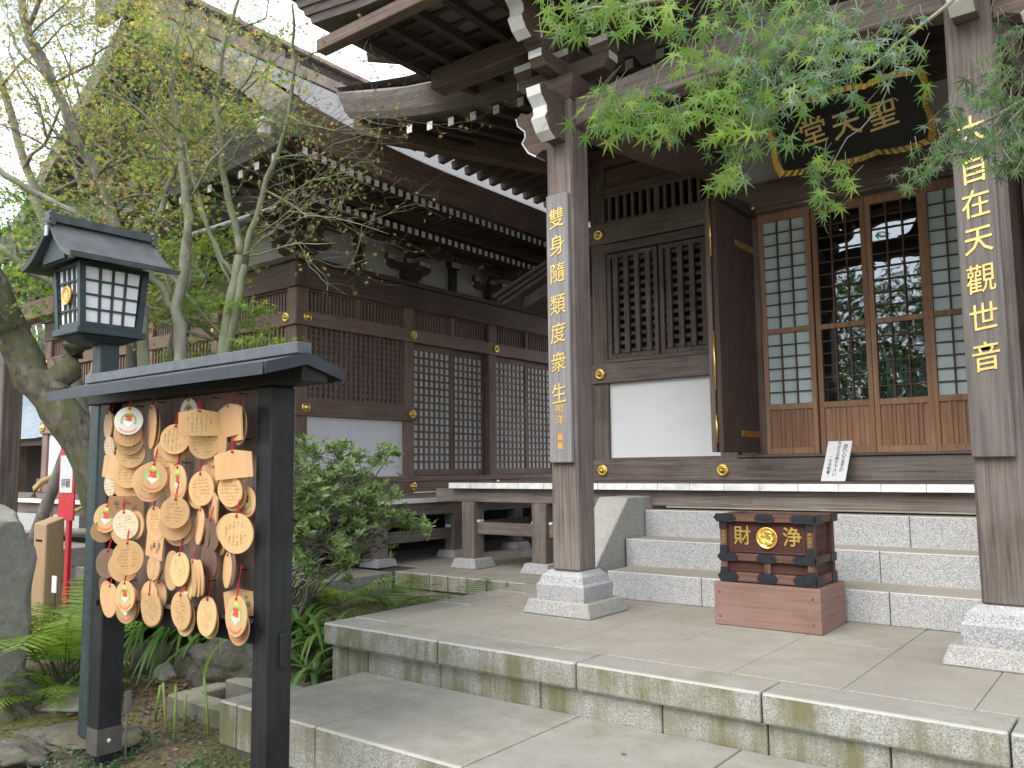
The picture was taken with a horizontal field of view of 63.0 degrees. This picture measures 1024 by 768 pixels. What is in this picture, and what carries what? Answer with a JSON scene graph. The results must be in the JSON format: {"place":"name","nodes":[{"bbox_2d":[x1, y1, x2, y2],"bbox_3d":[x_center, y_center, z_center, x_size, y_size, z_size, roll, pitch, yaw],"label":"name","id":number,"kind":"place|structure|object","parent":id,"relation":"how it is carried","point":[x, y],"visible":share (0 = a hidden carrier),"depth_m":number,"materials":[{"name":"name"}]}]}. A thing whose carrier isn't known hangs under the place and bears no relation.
{"place":"outdoors","nodes":[
{"label":"outdoors","id":0,"kind":"place"},
{"bbox_2d":[0,0,414,438],"label":"sky","id":1,"kind":"structure","parent":0,"point":[381,69],"materials":[{"name":"white"}]},
{"bbox_2d":[0,491,975,767],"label":"ground","id":2,"kind":"structure","parent":0,"point":[156,753],"depth_m":5.12,"materials":[{"name":"soil"}]},
{"bbox_2d":[0,504,36,694],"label":"standing stone","id":3,"kind":"object","parent":2,"relation":"on","point":[18,557],"visible":0.81,"depth_m":5.25,"materials":[{"name":"stone"}]},
{"bbox_2d":[0,666,44,721],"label":"rock","id":4,"kind":"object","parent":2,"relation":"on","point":[11,712],"visible":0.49,"depth_m":5.18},
{"bbox_2d":[0,738,52,767],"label":"rock","id":5,"kind":"object","parent":2,"relation":"on","point":[18,753],"visible":0.97,"depth_m":4.43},
{"bbox_2d":[30,516,63,650],"bbox_3d":[-3.715,1.592,6.663,0.220,1.047,0.144,-5,-7,38],"label":"collection box","id":6,"kind":"object","parent":2,"relation":"on","point":[48,538],"visible":0.62,"depth_m":6.62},
{"bbox_2d":[35,688,78,713],"bbox_3d":[-2.908,2.054,5.425,0.664,0.130,0.456,-4,-7,32],"label":"rock","id":7,"kind":"object","parent":2,"relation":"on","point":[72,706],"visible":0.23,"depth_m":5.24,"materials":[{"name":"stone"}]},
{"bbox_2d":[0,661,129,709],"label":"fern","id":8,"kind":"object","parent":2,"relation":"on","point":[50,689],"visible":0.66,"depth_m":5.19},
{"bbox_2d":[58,448,75,608],"bbox_3d":[-4.084,1.378,7.652,0.300,1.680,0.055,-5,-7,38],"label":"sign post","id":9,"kind":"object","parent":2,"relation":"on","point":[66,500],"visible":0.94,"depth_m":7.63,"materials":[{"name":"red paint"}]},
{"bbox_2d":[0,592,141,684],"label":"fern","id":10,"kind":"object","parent":2,"relation":"on","point":[61,644],"visible":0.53,"depth_m":5.53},
{"bbox_2d":[0,209,148,517],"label":"maple tree","id":11,"kind":"object","parent":2,"relation":"on","point":[35,380],"visible":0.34,"depth_m":6.31,"materials":[{"name":"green plant"}]},
{"bbox_2d":[11,720,145,753],"bbox_3d":[-2.517,2.054,4.875,0.898,0.116,0.549,-2,-6,9],"label":"rock","id":12,"kind":"object","parent":2,"relation":"on","point":[61,736],"visible":0.57,"depth_m":4.76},
{"bbox_2d":[20,209,180,737],"bbox_3d":[-2.431,0.511,4.851,0.630,2.968,0.650,-5,-7,38],"label":"lantern","id":13,"kind":"object","parent":12,"relation":"on","point":[97,273],"visible":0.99,"depth_m":4.84,"materials":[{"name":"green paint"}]},
{"bbox_2d":[31,572,125,661],"bbox_3d":[-3.154,1.761,6.298,1.448,0.703,1.536,-1,-6,3],"label":"fern","id":14,"kind":"object","parent":2,"relation":"on","point":[68,607],"visible":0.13,"depth_m":6.43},
{"bbox_2d":[0,171,184,331],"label":"maple tree","id":15,"kind":"object","parent":2,"relation":"on","point":[27,204],"visible":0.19,"depth_m":8.95,"materials":[{"name":"green plant"}]},
{"bbox_2d":[0,0,197,415],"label":"maple tree","id":16,"kind":"object","parent":2,"relation":"on","point":[32,187],"visible":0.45,"depth_m":7.29,"materials":[{"name":"green plant"}]},
{"bbox_2d":[56,607,163,677],"bbox_3d":[-2.872,1.859,6.563,1.718,0.555,1.609,-5,-7,38],"label":"strap leaf plant","id":17,"kind":"object","parent":2,"relation":"on","point":[146,634],"visible":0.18,"depth_m":5.98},
{"bbox_2d":[4,679,249,767],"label":"ground cover","id":18,"kind":"object","parent":2,"relation":"on","point":[116,761],"visible":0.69,"depth_m":4.52,"materials":[{"name":"green plant"}]},
{"bbox_2d":[59,622,216,685],"bbox_3d":[-2.465,1.869,6.360,1.847,0.579,1.650,-5,-7,38],"label":"strap leaf plant","id":19,"kind":"object","parent":2,"relation":"on","point":[158,637],"visible":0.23,"depth_m":5.79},
{"bbox_2d":[123,639,182,675],"bbox_3d":[-2.606,2.021,6.063,0.569,0.341,0.339,0,-6,-2],"label":"rock","id":20,"kind":"object","parent":2,"relation":"on","point":[163,656],"visible":0.31,"depth_m":5.93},
{"bbox_2d":[0,0,315,368],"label":"maple tree","id":21,"kind":"object","parent":2,"relation":"on","point":[79,146],"visible":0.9,"depth_m":6.98,"materials":[{"name":"green plant"}]},
{"bbox_2d":[0,0,320,544],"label":"maple tree","id":22,"kind":"object","parent":2,"relation":"on","point":[47,501],"visible":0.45,"depth_m":8.38,"materials":[{"name":"green plant"}]},
{"bbox_2d":[152,662,176,681],"bbox_3d":[-2.421,2.049,5.841,0.237,0.203,0.179,-5,-7,38],"label":"rock","id":23,"kind":"object","parent":2,"relation":"on","point":[166,671],"visible":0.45,"depth_m":5.79,"materials":[{"name":"stone"}]},
{"bbox_2d":[1,632,331,767],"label":"leaf litter","id":24,"kind":"object","parent":2,"relation":"on","point":[143,701],"visible":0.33,"depth_m":5.30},
{"bbox_2d":[0,0,339,366],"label":"maple tree","id":25,"kind":"object","parent":2,"relation":"on","point":[174,304],"visible":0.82,"depth_m":6.94,"materials":[{"name":"green plant"}]},
{"bbox_2d":[171,647,189,678],"bbox_3d":[-2.231,2.015,5.904,0.397,0.309,0.325,-5,-7,38],"label":"rock","id":26,"kind":"object","parent":2,"relation":"on","point":[180,665],"visible":0.2,"depth_m":5.81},
{"bbox_2d":[47,341,344,767],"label":"plaque rack","id":27,"kind":"object","parent":2,"relation":"on","point":[263,381],"visible":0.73,"depth_m":3.81,"materials":[{"name":"black wood"}]},
{"bbox_2d":[94,494,113,532],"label":"votive plaque","id":28,"kind":"object","parent":27,"relation":"hanging from","point":[105,524],"visible":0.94,"depth_m":4.44,"materials":[{"name":"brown wood"}]},
{"bbox_2d":[96,539,113,577],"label":"votive plaque","id":29,"kind":"object","parent":27,"relation":"hanging from","point":[104,556],"visible":0.72,"depth_m":4.42,"materials":[{"name":"brown wood"}]},
{"bbox_2d":[102,577,116,617],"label":"votive plaque","id":30,"kind":"object","parent":27,"relation":"hanging from","point":[109,605],"visible":0.83,"depth_m":4.36,"materials":[{"name":"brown wood"}]},
{"bbox_2d":[102,454,118,479],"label":"votive plaque","id":31,"kind":"object","parent":27,"relation":"hanging from","point":[110,463],"visible":0.65,"depth_m":4.49,"materials":[{"name":"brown wood"}]},
{"bbox_2d":[113,498,138,539],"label":"votive plaque","id":32,"kind":"object","parent":27,"relation":"hanging from","point":[124,521],"visible":1,"depth_m":4.28,"materials":[{"name":"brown wood"}]},
{"bbox_2d":[108,496,143,517],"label":"votive plaque","id":33,"kind":"object","parent":27,"relation":"hanging from","point":[132,504],"visible":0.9,"depth_m":4.34,"materials":[{"name":"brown wood"}]},
{"bbox_2d":[116,575,135,611],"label":"votive plaque","id":34,"kind":"object","parent":27,"relation":"hanging from","point":[125,596],"visible":1,"depth_m":4.23,"materials":[{"name":"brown wood"}]},
{"bbox_2d":[114,463,140,487],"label":"votive plaque","id":35,"kind":"object","parent":27,"relation":"hanging from","point":[123,476],"visible":0.7,"depth_m":4.35,"materials":[{"name":"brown wood"}]},
{"bbox_2d":[112,530,143,574],"bbox_3d":[-1.950,0.858,4.243,0.175,0.226,0.026,-4,-5,8],"label":"votive plaque","id":36,"kind":"object","parent":27,"relation":"hanging from","point":[128,557],"visible":1,"depth_m":4.24,"materials":[{"name":"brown wood"}]},
{"bbox_2d":[114,428,141,446],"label":"votive plaque","id":37,"kind":"object","parent":27,"relation":"hanging from","point":[127,440],"visible":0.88,"depth_m":4.29,"materials":[{"name":"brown wood"}]},
{"bbox_2d":[114,397,143,434],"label":"votive plaque","id":38,"kind":"object","parent":27,"relation":"hanging from","point":[129,420],"visible":1,"depth_m":4.27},
{"bbox_2d":[116,445,145,467],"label":"votive plaque","id":39,"kind":"object","parent":27,"relation":"hanging from","point":[132,461],"visible":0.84,"depth_m":4.33,"materials":[{"name":"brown wood"}]},
{"bbox_2d":[141,578,161,625],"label":"votive plaque","id":40,"kind":"object","parent":27,"relation":"hanging from","point":[151,608],"visible":1,"depth_m":4.10,"materials":[{"name":"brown wood"}]},
{"bbox_2d":[147,395,156,448],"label":"votive plaque","id":41,"kind":"object","parent":27,"relation":"hanging from","point":[152,427],"visible":1,"depth_m":4.24,"materials":[{"name":"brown wood"}]},
{"bbox_2d":[138,448,167,492],"bbox_3d":[-1.759,0.423,4.104,0.152,0.223,0.026,5,-6,7],"label":"votive plaque","id":42,"kind":"object","parent":27,"relation":"hanging from","point":[152,477],"visible":0.98,"depth_m":4.09,"materials":[{"name":"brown wood"}]},
{"bbox_2d":[146,501,162,541],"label":"votive plaque","id":43,"kind":"object","parent":27,"relation":"hanging from","point":[153,518],"visible":0.77,"depth_m":4.17,"materials":[{"name":"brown wood"}]},
{"bbox_2d":[145,532,164,560],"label":"votive plaque","id":44,"kind":"object","parent":27,"relation":"hanging from","point":[154,548],"visible":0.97,"depth_m":4.16,"materials":[{"name":"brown wood"}]},
{"bbox_2d":[160,482,189,528],"bbox_3d":[-1.596,0.575,3.963,0.150,0.221,0.026,2,-6,8],"label":"votive plaque","id":45,"kind":"object","parent":27,"relation":"hanging from","point":[175,512],"visible":1,"depth_m":3.95,"materials":[{"name":"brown wood"}]},
{"bbox_2d":[160,410,189,453],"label":"votive plaque","id":46,"kind":"object","parent":27,"relation":"hanging from","point":[172,441],"visible":0.79,"depth_m":4.04,"materials":[{"name":"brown wood"}]},
{"bbox_2d":[159,516,191,540],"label":"votive plaque","id":47,"kind":"object","parent":27,"relation":"hanging from","point":[177,534],"visible":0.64,"depth_m":3.99,"materials":[{"name":"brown wood"}]},
{"bbox_2d":[170,453,186,497],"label":"votive plaque","id":48,"kind":"object","parent":27,"relation":"hanging from","point":[178,473],"visible":0.85,"depth_m":4.03,"materials":[{"name":"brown wood"}]},
{"bbox_2d":[170,538,189,586],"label":"votive plaque","id":49,"kind":"object","parent":27,"relation":"hanging from","point":[179,569],"visible":1,"depth_m":3.98,"materials":[{"name":"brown wood"}]},
{"bbox_2d":[171,585,191,629],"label":"votive plaque","id":50,"kind":"object","parent":27,"relation":"hanging from","point":[181,612],"visible":1,"depth_m":3.94,"materials":[{"name":"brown wood"}]},
{"bbox_2d":[178,396,219,435],"bbox_3d":[-1.454,0.148,3.883,0.182,0.186,0.026,1,-7,-20],"label":"votive plaque","id":51,"kind":"object","parent":27,"relation":"hanging from","point":[199,422],"visible":0.99,"depth_m":3.87,"materials":[{"name":"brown wood"}]},
{"bbox_2d":[195,506,204,544],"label":"votive plaque","id":52,"kind":"object","parent":27,"relation":"hanging from","point":[199,525],"visible":0.88,"depth_m":3.93,"materials":[{"name":"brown wood"}]},
{"bbox_2d":[189,459,214,505],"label":"votive plaque","id":53,"kind":"object","parent":27,"relation":"hanging from","point":[201,487],"visible":1,"depth_m":3.90,"materials":[{"name":"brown wood"}]},
{"bbox_2d":[188,436,216,458],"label":"votive plaque","id":54,"kind":"object","parent":27,"relation":"hanging from","point":[202,447],"visible":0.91,"depth_m":3.90,"materials":[{"name":"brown wood"}]},
{"bbox_2d":[197,577,216,636],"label":"votive plaque","id":55,"kind":"object","parent":27,"relation":"hanging from","point":[207,616],"visible":1,"depth_m":3.81,"materials":[{"name":"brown wood"}]},
{"bbox_2d":[201,546,217,578],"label":"votive plaque","id":56,"kind":"object","parent":27,"relation":"hanging from","point":[209,559],"visible":0.88,"depth_m":3.85,"materials":[{"name":"brown wood"}]},
{"bbox_2d":[204,506,219,550],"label":"votive plaque","id":57,"kind":"object","parent":27,"relation":"hanging from","point":[214,542],"visible":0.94,"depth_m":3.82,"materials":[{"name":"brown wood"}]},
{"bbox_2d":[218,392,239,436],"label":"votive plaque","id":58,"kind":"object","parent":27,"relation":"hanging from","point":[229,418],"visible":1,"depth_m":3.80,"materials":[{"name":"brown wood"}]},
{"bbox_2d":[218,478,242,506],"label":"votive plaque","id":59,"kind":"object","parent":27,"relation":"hanging from","point":[230,492],"visible":0.99,"depth_m":3.76,"materials":[{"name":"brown wood"}]},
{"bbox_2d":[214,436,253,479],"bbox_3d":[-1.251,0.329,3.750,0.188,0.191,0.026,-7,-6,13],"label":"votive plaque","id":60,"kind":"object","parent":27,"relation":"hanging from","point":[231,464],"visible":1,"depth_m":3.74,"materials":[{"name":"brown wood"}]},
{"bbox_2d":[219,499,253,553],"bbox_3d":[-1.221,0.632,3.703,0.180,0.241,0.026,3,-1,17],"label":"votive plaque","id":61,"kind":"object","parent":27,"relation":"hanging from","point":[236,532],"visible":1,"depth_m":3.70,"materials":[{"name":"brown wood"}]},
{"bbox_2d":[225,565,247,636],"bbox_3d":[-1.206,0.954,3.668,0.178,0.308,0.026,-6,-10,42],"label":"votive plaque","id":62,"kind":"object","parent":27,"relation":"hanging from","point":[236,616],"visible":1,"depth_m":3.65,"materials":[{"name":"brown wood"}]},
{"bbox_2d":[223,588,253,615],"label":"votive plaque","id":63,"kind":"object","parent":27,"relation":"hanging from","point":[247,596],"visible":0.35,"depth_m":3.72,"materials":[{"name":"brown wood"}]},
{"bbox_2d":[239,486,255,516],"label":"votive plaque","id":64,"kind":"object","parent":27,"relation":"hanging from","point":[248,509],"visible":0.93,"depth_m":3.76,"materials":[{"name":"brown wood"}]},
{"bbox_2d":[167,677,251,730],"bbox_3d":[-1.496,2.006,5.331,0.950,0.210,0.970,-5,-7,38],"label":"kerb frame","id":65,"kind":"object","parent":2,"relation":"on","point":[229,688],"visible":0.3,"depth_m":5.21,"materials":[{"name":"stone"}]},
{"bbox_2d":[203,639,227,735],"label":"plant stalk","id":66,"kind":"object","parent":2,"relation":"on","point":[204,686],"visible":0.92,"depth_m":4.88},
{"bbox_2d":[182,637,252,687],"bbox_3d":[-1.915,1.942,5.697,0.821,0.436,0.447,-2,-6,18],"label":"rock","id":67,"kind":"object","parent":2,"relation":"on","point":[232,661],"visible":0.47,"depth_m":5.55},
{"bbox_2d":[126,605,324,697],"bbox_3d":[-2.101,1.897,6.239,1.682,0.508,1.554,-5,-7,38],"label":"strap leaf plant","id":68,"kind":"object","parent":2,"relation":"on","point":[191,641],"visible":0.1,"depth_m":5.79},
{"bbox_2d":[147,199,307,361],"bbox_3d":[-2.759,0.092,7.550,3.027,3.781,1.400,-5,-7,38],"label":"maple tree","id":69,"kind":"object","parent":2,"relation":"on","point":[192,297],"visible":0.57,"depth_m":7.53,"materials":[{"name":"green plant"}]},
{"bbox_2d":[19,0,513,353],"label":"maple tree","id":70,"kind":"object","parent":2,"relation":"on","point":[237,270],"visible":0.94,"depth_m":6.83,"materials":[{"name":"green plant"}]},
{"bbox_2d":[200,602,355,655],"bbox_3d":[-1.620,1.840,6.258,1.450,0.382,1.421,-5,-7,38],"label":"strap leaf plant","id":71,"kind":"object","parent":2,"relation":"on","point":[311,614],"visible":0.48,"depth_m":6.18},
{"bbox_2d":[25,526,541,604],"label":"stone terrace","id":72,"kind":"structure","parent":2,"relation":"on","point":[428,565],"depth_m":8.13,"materials":[{"name":"stone"}]},
{"bbox_2d":[17,395,85,529],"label":"tiled building","id":73,"kind":"structure","parent":72,"relation":"on","point":[30,460],"depth_m":18.01,"materials":[{"name":"paint"}]},
{"bbox_2d":[291,0,1023,674],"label":"worship hall","id":74,"kind":"structure","parent":72,"relation":"on","point":[731,330],"depth_m":7.17,"materials":[{"name":"brown wood"}]},
{"bbox_2d":[546,192,573,462],"bbox_3d":[0.333,-0.402,5.833,0.184,1.895,0.041,-5,-7,38],"label":"column plaque","id":75,"kind":"object","parent":74,"relation":"attached to","point":[561,419],"depth_m":5.81,"materials":[{"name":"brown wood"}]},
{"bbox_2d":[606,237,708,358],"bbox_3d":[1.541,-0.876,8.684,1.240,1.145,0.080,-5,-7,38],"label":"lattice window","id":76,"kind":"structure","parent":74,"relation":"in","point":[663,286],"depth_m":8.68,"materials":[{"name":"brown wood"}]},
{"bbox_2d":[704,194,760,452],"bbox_3d":[2.054,-0.550,7.623,0.191,2.340,0.859,-5,-7,38],"label":"folding door","id":77,"kind":"structure","parent":74,"relation":"in","point":[733,370],"depth_m":7.50,"materials":[{"name":"brown wood"}]},
{"bbox_2d":[758,206,820,453],"bbox_3d":[2.598,-0.508,7.854,0.486,2.325,0.038,-5,-7,38],"label":"sliding door","id":78,"kind":"structure","parent":74,"relation":"in","point":[785,259],"depth_m":7.85,"materials":[{"name":"brown wood"}]},
{"bbox_2d":[825,371,841,401],"bbox_3d":[2.963,0.218,7.669,0.136,0.685,0.013,-5,-7,38],"label":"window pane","id":79,"kind":"object","parent":74,"relation":"attached to","point":[831,395],"visible":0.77,"depth_m":7.69,"materials":[{"name":"clear glass"}]},
{"bbox_2d":[821,441,852,480],"bbox_3d":[2.822,0.670,7.256,0.250,0.347,0.126,-5,-7,38],"label":"notice card","id":80,"kind":"object","parent":74,"relation":"on","point":[836,462],"visible":1,"depth_m":7.25,"materials":[{"name":"white paper"}]},
{"bbox_2d":[810,196,876,452],"bbox_3d":[3.008,-0.539,7.593,0.476,2.325,0.038,-5,-7,38],"label":"sliding door","id":81,"kind":"structure","parent":74,"relation":"in","point":[853,420],"depth_m":7.55,"materials":[{"name":"brown wood"}]},
{"bbox_2d":[765,67,936,177],"bbox_3d":[2.891,-2.233,7.224,1.373,0.623,0.297,-5,-7,38],"label":"name board","id":82,"kind":"object","parent":74,"relation":"attached to","point":[898,117],"visible":0.69,"depth_m":7.17,"materials":[{"name":"black paint"}]},
{"bbox_2d":[846,366,863,399],"bbox_3d":[3.113,0.191,7.555,0.136,0.713,0.013,-5,-7,38],"label":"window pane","id":83,"kind":"object","parent":74,"relation":"attached to","point":[858,382],"visible":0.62,"depth_m":7.57,"materials":[{"name":"clear glass"}]},
{"bbox_2d":[885,357,903,397],"bbox_3d":[3.381,0.142,7.350,0.136,0.763,0.013,-5,-7,38],"label":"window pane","id":84,"kind":"object","parent":74,"relation":"attached to","point":[899,379],"visible":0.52,"depth_m":7.37,"materials":[{"name":"clear glass"}]},
{"bbox_2d":[863,185,935,451],"bbox_3d":[3.387,-0.572,7.300,0.476,2.325,0.038,-5,-7,38],"label":"sliding door","id":85,"kind":"structure","parent":74,"relation":"in","point":[904,424],"depth_m":7.26,"materials":[{"name":"brown wood"}]},
{"bbox_2d":[904,367,922,396],"bbox_3d":[3.499,0.182,7.253,0.136,0.663,0.013,-5,-7,38],"label":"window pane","id":86,"kind":"object","parent":74,"relation":"attached to","point":[917,388],"visible":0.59,"depth_m":7.27,"materials":[{"name":"clear glass"}]},
{"bbox_2d":[920,177,970,450],"bbox_3d":[3.742,-0.609,6.969,0.486,2.325,0.038,-5,-7,38],"label":"sliding door","id":87,"kind":"structure","parent":74,"relation":"in","point":[944,302],"depth_m":7.04,"materials":[{"name":"brown wood"}]},
{"bbox_2d":[948,85,1015,457],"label":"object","id":88,"kind":"object","parent":74,"relation":"attached to","point":[990,406],"depth_m":4.21,"materials":[{"name":"brown wood"}]},
{"bbox_2d":[0,0,590,580],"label":"hall","id":89,"kind":"structure","parent":2,"relation":"on","point":[436,350],"depth_m":10.79,"materials":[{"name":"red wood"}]},
{"bbox_2d":[233,327,286,349],"bbox_3d":[-3.199,-0.197,10.294,1.430,0.873,0.075,-5,-7,38],"label":"lattice window","id":90,"kind":"structure","parent":89,"relation":"in","point":[282,332],"depth_m":10.14,"materials":[{"name":"red wood"}]},
{"bbox_2d":[307,327,404,406],"bbox_3d":[-1.947,-0.189,10.507,0.075,0.873,1.590,-5,-7,38],"label":"lattice window","id":91,"kind":"structure","parent":89,"relation":"in","point":[389,365],"depth_m":10.54,"materials":[{"name":"red wood"}]},
{"bbox_2d":[414,344,452,475],"bbox_3d":[-1.111,0.368,11.568,0.040,1.786,0.825,-5,-7,38],"label":"sliding door","id":92,"kind":"structure","parent":89,"relation":"in","point":[433,366],"depth_m":11.59,"materials":[{"name":"red wood"}]},
{"bbox_2d":[452,350,484,474],"bbox_3d":[-0.677,0.427,12.197,0.040,1.786,0.825,-5,-7,38],"label":"sliding door","id":93,"kind":"structure","parent":89,"relation":"in","point":[468,368],"depth_m":12.25,"materials":[{"name":"red wood"}]},
{"bbox_2d":[496,357,527,473],"bbox_3d":[-0.024,0.498,12.959,0.040,1.786,0.825,-5,-7,38],"label":"sliding door","id":94,"kind":"structure","parent":89,"relation":"in","point":[511,374],"depth_m":12.99,"materials":[{"name":"red wood"}]},
{"bbox_2d":[527,362,551,473],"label":"sliding door","id":95,"kind":"structure","parent":89,"relation":"in","point":[538,426],"depth_m":13.61,"materials":[{"name":"red wood"}]},
{"bbox_2d":[290,647,332,685],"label":"strap leaf plant","id":96,"kind":"object","parent":2,"relation":"on","point":[312,673],"visible":0.59,"depth_m":5.62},
{"bbox_2d":[291,609,365,665],"bbox_3d":[-1.362,1.850,6.000,1.076,0.379,1.174,0,-6,-6],"label":"strap leaf plant","id":97,"kind":"object","parent":2,"relation":"on","point":[312,638],"visible":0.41,"depth_m":5.90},
{"bbox_2d":[293,576,418,606],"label":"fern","id":98,"kind":"object","parent":2,"relation":"on","point":[328,594],"visible":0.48,"depth_m":7.32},
{"bbox_2d":[292,433,438,614],"bbox_3d":[-1.236,1.184,6.350,1.212,1.587,1.886,1,-6,-17],"label":"azalea shrub","id":99,"kind":"object","parent":2,"relation":"on","point":[358,519],"visible":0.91,"depth_m":5.91,"materials":[{"name":"green plant"}]},
{"bbox_2d":[336,576,454,610],"bbox_3d":[-0.962,1.864,7.139,0.991,0.324,1.121,-5,-7,38],"label":"fern","id":100,"kind":"object","parent":2,"relation":"on","point":[389,600],"visible":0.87,"depth_m":7.23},
{"bbox_2d":[219,672,827,767],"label":"stone step","id":101,"kind":"object","parent":2,"relation":"on","point":[364,720],"visible":0.88,"depth_m":4.05,"materials":[{"name":"stone"}]},
{"bbox_2d":[324,582,1023,767],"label":"stone platform","id":102,"kind":"structure","parent":2,"relation":"on","point":[824,727],"depth_m":3.94,"materials":[{"name":"stone"}]},
{"bbox_2d":[388,591,1023,722],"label":"paving","id":103,"kind":"structure","parent":102,"relation":"on","point":[897,662],"depth_m":4.61,"materials":[{"name":"stone"}]},
{"bbox_2d":[714,580,846,634],"bbox_3d":[1.699,1.381,5.291,0.668,0.265,0.488,-5,-7,38],"label":"box pedestal","id":104,"kind":"object","parent":103,"relation":"on","point":[807,610],"visible":0.97,"depth_m":5.09,"materials":[{"name":"brown wood"}]},
{"bbox_2d":[713,511,837,587],"bbox_3d":[1.690,1.036,5.323,0.662,0.427,0.433,-5,-7,38],"label":"offering chest","id":105,"kind":"object","parent":104,"relation":"on","point":[796,549],"visible":1,"depth_m":5.18,"materials":[{"name":"brown wood"}]},
{"bbox_2d":[532,0,1023,232],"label":"maple tree","id":106,"kind":"object","parent":2,"relation":"on","point":[755,106],"visible":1,"depth_m":2.10,"materials":[{"name":"green plant"}]},
{"bbox_2d":[493,250,595,459],"bbox_3d":[1.642,-0.110,11.544,1.750,2.905,3.860,-5,-7,38],"label":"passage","id":107,"kind":"object","parent":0,"point":[527,291],"visible":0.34,"depth_m":10.44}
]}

